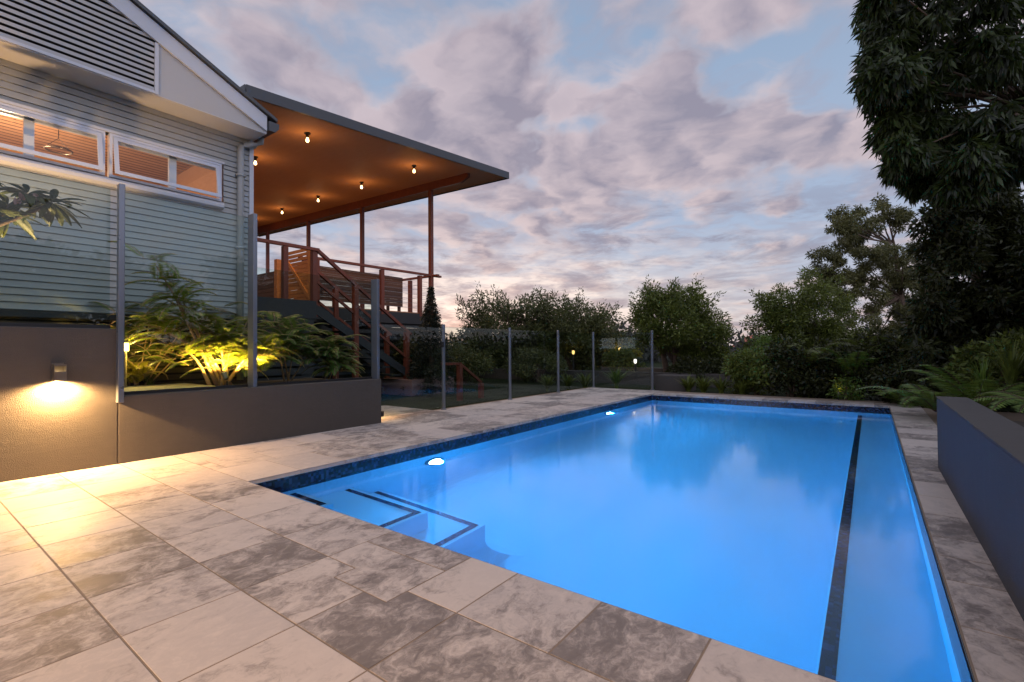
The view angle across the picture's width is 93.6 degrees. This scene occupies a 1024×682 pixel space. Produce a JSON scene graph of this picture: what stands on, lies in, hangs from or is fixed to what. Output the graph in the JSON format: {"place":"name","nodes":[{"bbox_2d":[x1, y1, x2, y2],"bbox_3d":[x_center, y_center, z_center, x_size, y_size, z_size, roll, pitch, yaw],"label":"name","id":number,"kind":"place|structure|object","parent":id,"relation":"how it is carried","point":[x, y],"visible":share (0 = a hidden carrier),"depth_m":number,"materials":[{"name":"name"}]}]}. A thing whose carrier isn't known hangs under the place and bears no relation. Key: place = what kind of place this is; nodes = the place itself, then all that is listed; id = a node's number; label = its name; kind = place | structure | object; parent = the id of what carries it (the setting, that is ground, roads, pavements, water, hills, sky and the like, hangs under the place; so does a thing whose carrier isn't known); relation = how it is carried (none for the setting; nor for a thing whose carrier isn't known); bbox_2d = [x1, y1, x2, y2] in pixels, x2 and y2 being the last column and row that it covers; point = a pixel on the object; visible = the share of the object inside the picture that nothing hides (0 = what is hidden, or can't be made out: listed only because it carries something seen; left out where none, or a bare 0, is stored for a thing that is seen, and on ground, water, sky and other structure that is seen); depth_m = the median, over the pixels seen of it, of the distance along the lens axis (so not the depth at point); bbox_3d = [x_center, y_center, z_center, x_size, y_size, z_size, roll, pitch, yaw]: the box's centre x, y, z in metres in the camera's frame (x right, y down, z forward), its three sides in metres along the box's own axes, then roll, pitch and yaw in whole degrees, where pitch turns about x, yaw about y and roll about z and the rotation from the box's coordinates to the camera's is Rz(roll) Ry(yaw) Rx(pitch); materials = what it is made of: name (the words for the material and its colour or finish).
{"place":"outdoors","nodes":[
{"label":"outdoors","id":0,"kind":"place"},
{"bbox_2d":[0,0,278,385],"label":"house","id":1,"kind":"structure","parent":0,"point":[166,125],"depth_m":5.56,"materials":[{"name":"grey wood"}]},
{"bbox_2d":[0,102,104,175],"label":"window","id":2,"kind":"structure","parent":1,"relation":"in","point":[29,117],"depth_m":5.10,"materials":[{"name":"metal"}]},
{"bbox_2d":[43,129,72,154],"bbox_3d":[-5.741,-2.605,6.084,0.281,0.401,0.282,-1,-1,37],"label":"pendant lamp","id":3,"kind":"object","parent":1,"relation":"hanging from","point":[48,145],"visible":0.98,"depth_m":6.08,"materials":[{"name":"white metal"}]},
{"bbox_2d":[107,133,221,201],"bbox_3d":[-4.285,-2.136,6.010,0.229,0.510,1.190,-1,-1,37],"label":"window","id":4,"kind":"structure","parent":1,"relation":"in","point":[113,140],"depth_m":5.94,"materials":[{"name":"metal"}]},
{"bbox_2d":[212,379,319,385],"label":"bed soil","id":5,"kind":"structure","parent":0,"point":[270,381],"depth_m":6.94,"materials":[{"name":"brown soil"}]},
{"bbox_2d":[0,183,92,239],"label":"frangipani","id":6,"kind":"object","parent":5,"relation":"on","point":[12,213],"visible":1,"depth_m":4.09,"materials":[{"name":"green plant"}]},
{"bbox_2d":[79,301,247,385],"bbox_3d":[-4.147,0.053,5.880,0.866,1.148,1.788,-1,-1,37],"label":"feathery shrub","id":7,"kind":"object","parent":5,"relation":"on","point":[145,342],"visible":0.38,"depth_m":5.60,"materials":[{"name":"green plant"}]},
{"bbox_2d":[124,383,211,391],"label":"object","id":8,"kind":"structure","parent":5,"relation":"on","point":[158,386],"depth_m":5.30,"materials":[{"name":"brown soil"}]},
{"bbox_2d":[124,340,129,387],"bbox_3d":[-4.176,0.246,5.184,0.090,0.515,0.088,-1,-1,37],"label":"bollard lamp","id":9,"kind":"object","parent":8,"relation":"on","point":[126,345],"visible":0.6,"depth_m":5.17,"materials":[{"name":"brown metal"}]},
{"bbox_2d":[124,359,167,385],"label":"leafy shrub","id":10,"kind":"object","parent":8,"relation":"on","point":[137,373],"visible":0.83,"depth_m":5.37,"materials":[{"name":"green plant"}]},
{"bbox_2d":[144,374,156,384],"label":"grass tuft","id":11,"kind":"object","parent":8,"relation":"on","point":[149,380],"visible":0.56,"depth_m":5.62,"materials":[{"name":"green plant"}]},
{"bbox_2d":[221,372,228,384],"bbox_3d":[-3.204,0.445,5.364,0.085,0.205,0.064,-1,-1,10],"label":"garden uplight","id":12,"kind":"object","parent":8,"relation":"on","point":[224,375],"visible":0.88,"depth_m":5.34,"materials":[{"name":"black metal"}]},
{"bbox_2d":[110,241,304,385],"bbox_3d":[-3.431,-0.264,5.600,1.260,1.660,1.838,-1,-1,37],"label":"feathery tree","id":13,"kind":"object","parent":5,"relation":"on","point":[233,343],"visible":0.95,"depth_m":5.41,"materials":[{"name":"green plant"}]},
{"bbox_2d":[239,311,352,381],"bbox_3d":[-3.049,0.072,6.635,1.253,1.020,1.484,0,-1,5],"label":"feathery shrub","id":14,"kind":"object","parent":5,"relation":"on","point":[311,346],"visible":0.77,"depth_m":6.58,"materials":[{"name":"green plant"}]},
{"bbox_2d":[300,330,368,378],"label":"feathery shrub","id":15,"kind":"object","parent":5,"relation":"on","point":[332,364],"visible":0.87,"depth_m":6.92,"materials":[{"name":"green plant"}]},
{"bbox_2d":[257,271,293,297],"bbox_3d":[-5.858,-1.157,11.746,1.400,0.885,0.600,-1,-1,37],"label":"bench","id":16,"kind":"object","parent":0,"point":[265,284],"visible":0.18,"depth_m":11.34,"materials":[{"name":"brown wood"}]},
{"bbox_2d":[0,387,1023,681],"bbox_3d":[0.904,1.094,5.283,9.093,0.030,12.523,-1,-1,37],"label":"pool paving","id":17,"kind":"structure","parent":0,"point":[50,513],"depth_m":2.00,"materials":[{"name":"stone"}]},
{"bbox_2d":[0,326,117,481],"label":"rendered wall","id":18,"kind":"structure","parent":17,"relation":"on","point":[48,426],"depth_m":3.95,"materials":[{"name":"grey paint"}]},
{"bbox_2d":[51,363,66,380],"bbox_3d":[-3.701,0.255,3.927,0.105,0.150,0.076,-1,-1,37],"label":"wall lamp","id":19,"kind":"object","parent":18,"relation":"attached to","point":[59,371],"visible":1,"depth_m":3.91,"materials":[{"name":"grey metal"}]},
{"bbox_2d":[0,183,379,402],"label":"glass fence","id":20,"kind":"object","parent":18,"relation":"on","point":[252,312],"visible":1,"depth_m":5.23,"materials":[{"name":"metal"}]},
{"bbox_2d":[117,379,380,463],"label":"rendered wall","id":21,"kind":"structure","parent":17,"relation":"on","point":[156,425],"depth_m":5.06,"materials":[{"name":"grey paint"}]},
{"bbox_2d":[381,326,415,415],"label":"glass gate","id":22,"kind":"structure","parent":21,"relation":"attached to","point":[382,390],"depth_m":6.58,"materials":[{"name":"black metal"}]},
{"bbox_2d":[439,324,654,409],"bbox_3d":[1.089,0.442,9.694,1.620,1.413,5.569,-1,-1,37],"label":"pool fence","id":23,"kind":"object","parent":17,"relation":"on","point":[442,344],"visible":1,"depth_m":9.43,"materials":[{"name":"metal"}]},
{"bbox_2d":[256,395,973,681],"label":"swimming pool","id":24,"kind":"structure","parent":17,"relation":"in","point":[288,482],"depth_m":4.87,"materials":[{"name":"tile"}]},
{"bbox_2d":[277,400,962,681],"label":"water","id":25,"kind":"structure","parent":24,"relation":"in","point":[794,537],"depth_m":3.15,"materials":[{"name":"blue liquid"}]},
{"bbox_2d":[867,389,946,407],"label":"fern","id":26,"kind":"object","parent":17,"relation":"on","point":[893,395],"visible":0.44,"depth_m":8.11,"materials":[{"name":"green plant"}]},
{"bbox_2d":[856,384,1023,411],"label":"fern","id":27,"kind":"object","parent":17,"relation":"on","point":[930,401],"visible":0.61,"depth_m":6.55,"materials":[{"name":"green plant"}]},
{"bbox_2d":[902,364,1023,410],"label":"fern","id":28,"kind":"object","parent":17,"relation":"on","point":[941,383],"visible":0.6,"depth_m":6.22,"materials":[{"name":"green plant"}]},
{"bbox_2d":[936,396,1023,620],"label":"planter wall","id":29,"kind":"structure","parent":17,"relation":"on","point":[981,457],"depth_m":2.29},
{"bbox_2d":[971,391,1023,412],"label":"fern","id":30,"kind":"object","parent":17,"relation":"on","point":[1002,396],"visible":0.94,"depth_m":4.34,"materials":[{"name":"green plant"}]},
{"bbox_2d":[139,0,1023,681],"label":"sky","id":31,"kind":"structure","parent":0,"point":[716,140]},
{"bbox_2d":[381,351,1023,411],"bbox_3d":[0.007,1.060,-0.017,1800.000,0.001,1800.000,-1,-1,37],"label":"ground","id":32,"kind":"structure","parent":0,"point":[495,389],"depth_m":11.46,"materials":[{"name":"green plant"}]},
{"bbox_2d":[241,84,508,381],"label":"covered deck","id":33,"kind":"structure","parent":32,"relation":"on","point":[334,161],"depth_m":11.26,"materials":[{"name":"brown wood"}]},
{"bbox_2d":[274,249,317,316],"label":"timber gate","id":34,"kind":"structure","parent":33,"relation":"on","point":[309,267],"depth_m":9.58,"materials":[{"name":"brown wood"}]},
{"bbox_2d":[304,132,310,141],"bbox_3d":[-3.802,-3.778,8.930,0.110,0.173,0.107,-1,-1,37],"label":"ceiling lamp","id":35,"kind":"object","parent":33,"relation":"attached to","point":[307,134],"visible":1,"depth_m":8.91,"materials":[{"name":"black metal"}]},
{"bbox_2d":[297,264,402,310],"bbox_3d":[-3.847,-1.177,11.306,0.550,0.885,2.800,-1,-1,37],"label":"bench","id":36,"kind":"object","parent":33,"relation":"on","point":[368,277],"visible":0.4,"depth_m":11.28,"materials":[{"name":"brown wood"}]},
{"bbox_2d":[298,250,413,378],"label":"staircase","id":37,"kind":"structure","parent":33,"relation":"on","point":[338,323],"depth_m":10.27,"materials":[{"name":"brown wood"}]},
{"bbox_2d":[390,330,438,377],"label":"leafy shrub","id":38,"kind":"object","parent":32,"relation":"on","point":[400,345],"visible":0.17,"depth_m":11.61,"materials":[{"name":"green plant"}]},
{"bbox_2d":[380,377,453,395],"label":"terrace slab","id":39,"kind":"structure","parent":32,"relation":"on","point":[393,386],"depth_m":11.01,"materials":[{"name":"grey concrete"}]},
{"bbox_2d":[396,286,465,397],"bbox_3d":[-1.851,0.052,11.217,1.637,2.720,1.606,-1,-1,37],"label":"conifer","id":40,"kind":"object","parent":32,"relation":"on","point":[431,332],"visible":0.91,"depth_m":11.08,"materials":[{"name":"green plant"}]},
{"bbox_2d":[441,362,483,400],"bbox_3d":[-1.005,0.948,9.919,0.090,1.035,1.216,-1,-1,37],"label":"handrail","id":41,"kind":"object","parent":32,"relation":"on","point":[460,366],"visible":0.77,"depth_m":9.82,"materials":[{"name":"brown wood"}]},
{"bbox_2d":[434,340,497,384],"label":"leafy shrub","id":42,"kind":"object","parent":32,"relation":"on","point":[470,362],"visible":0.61,"depth_m":14.12,"materials":[{"name":"green plant"}]},
{"bbox_2d":[436,281,572,376],"bbox_3d":[-0.316,-0.396,18.179,4.654,3.728,4.579,-1,-1,37],"label":"spreading tree","id":43,"kind":"object","parent":32,"relation":"on","point":[493,342],"visible":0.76,"depth_m":17.24,"materials":[{"name":"green plant"}]},
{"bbox_2d":[502,343,568,382],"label":"leafy shrub","id":44,"kind":"object","parent":32,"relation":"on","point":[526,370],"visible":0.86,"depth_m":14.89,"materials":[{"name":"green plant"}]},
{"bbox_2d":[535,373,556,390],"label":"strap leaf plant","id":45,"kind":"object","parent":32,"relation":"on","point":[546,382],"visible":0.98,"depth_m":11.81,"materials":[{"name":"green plant"}]},
{"bbox_2d":[556,373,577,389],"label":"strap leaf plant","id":46,"kind":"object","parent":32,"relation":"on","point":[567,381],"visible":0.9,"depth_m":12.12,"materials":[{"name":"green plant"}]},
{"bbox_2d":[507,287,637,370],"bbox_3d":[2.321,-0.113,18.452,5.039,3.972,3.939,0,-1,-18],"label":"spreading tree","id":47,"kind":"object","parent":32,"relation":"on","point":[578,328],"visible":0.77,"depth_m":17.65,"materials":[{"name":"green plant"}]},
{"bbox_2d":[576,372,597,387],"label":"strap leaf plant","id":48,"kind":"object","parent":32,"relation":"on","point":[584,381],"visible":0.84,"depth_m":12.33,"materials":[{"name":"green plant"}]},
{"bbox_2d":[599,366,631,388],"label":"strap leaf plant","id":49,"kind":"object","parent":32,"relation":"on","point":[615,378],"visible":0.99,"depth_m":12.52,"materials":[{"name":"green plant"}]},
{"bbox_2d":[600,346,647,371],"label":"leafy shrub","id":50,"kind":"object","parent":32,"relation":"on","point":[616,357],"visible":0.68,"depth_m":16.38,"materials":[{"name":"green plant"}]},
{"bbox_2d":[478,368,773,389],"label":"garden wall","id":51,"kind":"structure","parent":32,"relation":"on","point":[640,378],"depth_m":14.50,"materials":[{"name":"grey concrete"}]},
{"bbox_2d":[615,343,642,358],"bbox_3d":[4.366,0.682,18.022,1.207,1.285,1.266,-1,-1,37],"label":"tree","id":52,"kind":"object","parent":32,"relation":"on","point":[639,353],"visible":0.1,"depth_m":17.73,"materials":[{"name":"green plant"}]},
{"bbox_2d":[601,367,662,371],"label":"garden wall","id":53,"kind":"structure","parent":32,"relation":"on","point":[642,369],"depth_m":15.79,"materials":[{"name":"grey concrete"}]},
{"bbox_2d":[634,359,636,371],"bbox_3d":[3.978,0.932,15.495,0.094,0.700,0.092,-1,-1,37],"label":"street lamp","id":54,"kind":"object","parent":32,"relation":"on","point":[635,361],"visible":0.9,"depth_m":15.47,"materials":[{"name":"black metal"}]},
{"bbox_2d":[655,374,695,391],"bbox_3d":[4.021,1.028,11.805,0.800,0.390,0.650,-1,-1,37],"label":"planter box","id":55,"kind":"object","parent":32,"relation":"on","point":[667,382],"visible":0.76,"depth_m":11.58,"materials":[{"name":"grey concrete"}]},
{"bbox_2d":[618,273,737,372],"bbox_3d":[5.018,-0.385,14.349,3.111,3.368,2.954,0,-1,-32],"label":"bushy tree","id":56,"kind":"object","parent":32,"relation":"on","point":[686,316],"visible":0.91,"depth_m":13.93,"materials":[{"name":"green plant"}]},
{"bbox_2d":[676,373,698,391],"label":"strap leaf plant","id":57,"kind":"object","parent":32,"relation":"on","point":[688,383],"visible":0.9,"depth_m":11.04,"materials":[{"name":"green plant"}]},
{"bbox_2d":[435,310,957,362],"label":"distant woods","id":58,"kind":"object","parent":32,"relation":"on","point":[647,350],"visible":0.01,"depth_m":35.59,"materials":[{"name":"green plant"}]},
{"bbox_2d":[664,354,729,384],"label":"leafy shrub","id":59,"kind":"object","parent":32,"relation":"on","point":[713,366],"visible":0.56,"depth_m":13.11,"materials":[{"name":"green plant"}]},
{"bbox_2d":[692,376,719,392],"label":"strap leaf plant","id":60,"kind":"object","parent":32,"relation":"on","point":[704,386],"visible":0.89,"depth_m":10.77,"materials":[{"name":"green plant"}]},
{"bbox_2d":[708,374,732,393],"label":"strap leaf plant","id":61,"kind":"object","parent":32,"relation":"on","point":[721,385],"visible":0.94,"depth_m":10.58,"materials":[{"name":"green plant"}]},
{"bbox_2d":[724,378,753,394],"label":"strap leaf plant","id":62,"kind":"object","parent":32,"relation":"on","point":[741,388],"visible":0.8,"depth_m":10.22,"materials":[{"name":"green plant"}]},
{"bbox_2d":[721,345,792,394],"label":"leafy shrub","id":63,"kind":"object","parent":32,"relation":"on","point":[740,369],"visible":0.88,"depth_m":10.34,"materials":[{"name":"green plant"}]},
{"bbox_2d":[740,334,782,367],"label":"leafy shrub","id":64,"kind":"object","parent":32,"relation":"on","point":[762,342],"visible":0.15,"depth_m":12.91,"materials":[{"name":"green plant"}]},
{"bbox_2d":[759,333,833,397],"bbox_3d":[5.787,0.647,9.863,1.410,1.631,1.395,-1,-1,37],"label":"leafy shrub","id":65,"kind":"object","parent":32,"relation":"on","point":[787,372],"visible":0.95,"depth_m":9.70,"materials":[{"name":"green plant"}]},
{"bbox_2d":[752,342,850,397],"bbox_3d":[6.043,0.598,9.981,1.633,1.177,1.740,0,-1,-2],"label":"tree fern","id":66,"kind":"object","parent":32,"relation":"on","point":[816,352],"visible":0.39,"depth_m":9.74,"materials":[{"name":"green plant"}]},
{"bbox_2d":[738,265,871,370],"bbox_3d":[8.709,-0.520,14.572,3.655,3.618,2.823,0,-1,-21],"label":"bushy tree","id":67,"kind":"object","parent":32,"relation":"on","point":[788,319],"visible":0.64,"depth_m":14.02,"materials":[{"name":"green plant"}]},
{"bbox_2d":[796,334,866,398],"bbox_3d":[6.542,0.597,9.927,1.507,1.510,1.301,-1,-1,37],"label":"leafy shrub","id":68,"kind":"object","parent":32,"relation":"on","point":[824,365],"visible":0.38,"depth_m":9.71,"materials":[{"name":"green plant"}]},
{"bbox_2d":[826,374,867,400],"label":"leafy shrub","id":69,"kind":"object","parent":32,"relation":"on","point":[843,389],"visible":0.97,"depth_m":8.99,"materials":[{"name":"green plant"}]},
{"bbox_2d":[814,341,891,399],"bbox_3d":[6.621,0.591,9.308,1.379,1.164,1.515,-1,-1,37],"label":"tree fern","id":70,"kind":"object","parent":32,"relation":"on","point":[853,362],"visible":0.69,"depth_m":9.13,"materials":[{"name":"green plant"}]},
{"bbox_2d":[799,192,923,339],"bbox_3d":[20.431,-3.506,27.144,10.166,9.784,5.272,0,-1,-24],"label":"gum tree","id":71,"kind":"object","parent":32,"relation":"on","point":[852,231],"visible":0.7,"depth_m":26.39,"materials":[{"name":"green plant"}]},
{"bbox_2d":[828,335,906,356],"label":"tree fern","id":72,"kind":"object","parent":32,"relation":"on","point":[853,341],"visible":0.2,"depth_m":9.38,"materials":[{"name":"green plant"}]},
{"bbox_2d":[827,323,911,400],"bbox_3d":[7.145,0.526,9.197,1.751,1.803,1.568,-1,-1,12],"label":"leafy shrub","id":73,"kind":"object","parent":32,"relation":"on","point":[887,353],"visible":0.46,"depth_m":9.10,"materials":[{"name":"green plant"}]},
{"bbox_2d":[864,350,957,407],"bbox_3d":[7.016,0.724,8.427,1.370,1.181,1.222,-1,-1,37],"label":"leafy shrub","id":74,"kind":"object","parent":32,"relation":"on","point":[887,379],"visible":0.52,"depth_m":8.42,"materials":[{"name":"green plant"}]},
{"bbox_2d":[845,0,1023,211],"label":"overhanging tree","id":75,"kind":"object","parent":32,"relation":"on","point":[906,91],"visible":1,"depth_m":5.43,"materials":[{"name":"green plant"}]},
{"bbox_2d":[897,157,1023,412],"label":"dense tree","id":76,"kind":"object","parent":32,"relation":"on","point":[980,249],"visible":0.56,"depth_m":8.14,"materials":[{"name":"green plant"}]},
{"bbox_2d":[944,326,1023,396],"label":"leafy shrub","id":77,"kind":"object","parent":32,"relation":"on","point":[987,347],"visible":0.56,"depth_m":7.22,"materials":[{"name":"green plant"}]},
{"bbox_2d":[964,358,993,391],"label":"strap leaf plant","id":78,"kind":"object","parent":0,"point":[982,374],"visible":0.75,"depth_m":6.17,"materials":[{"name":"green plant"}]},
{"bbox_2d":[980,337,1023,389],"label":"strap leaf plant","id":79,"kind":"object","parent":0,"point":[1012,365],"visible":0.86,"depth_m":6.35,"materials":[{"name":"green plant"}]},
{"bbox_2d":[1013,421,1023,426],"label":"bed soil","id":80,"kind":"structure","parent":0,"point":[1020,423],"depth_m":3.57,"materials":[{"name":"brown soil"}]}
]}

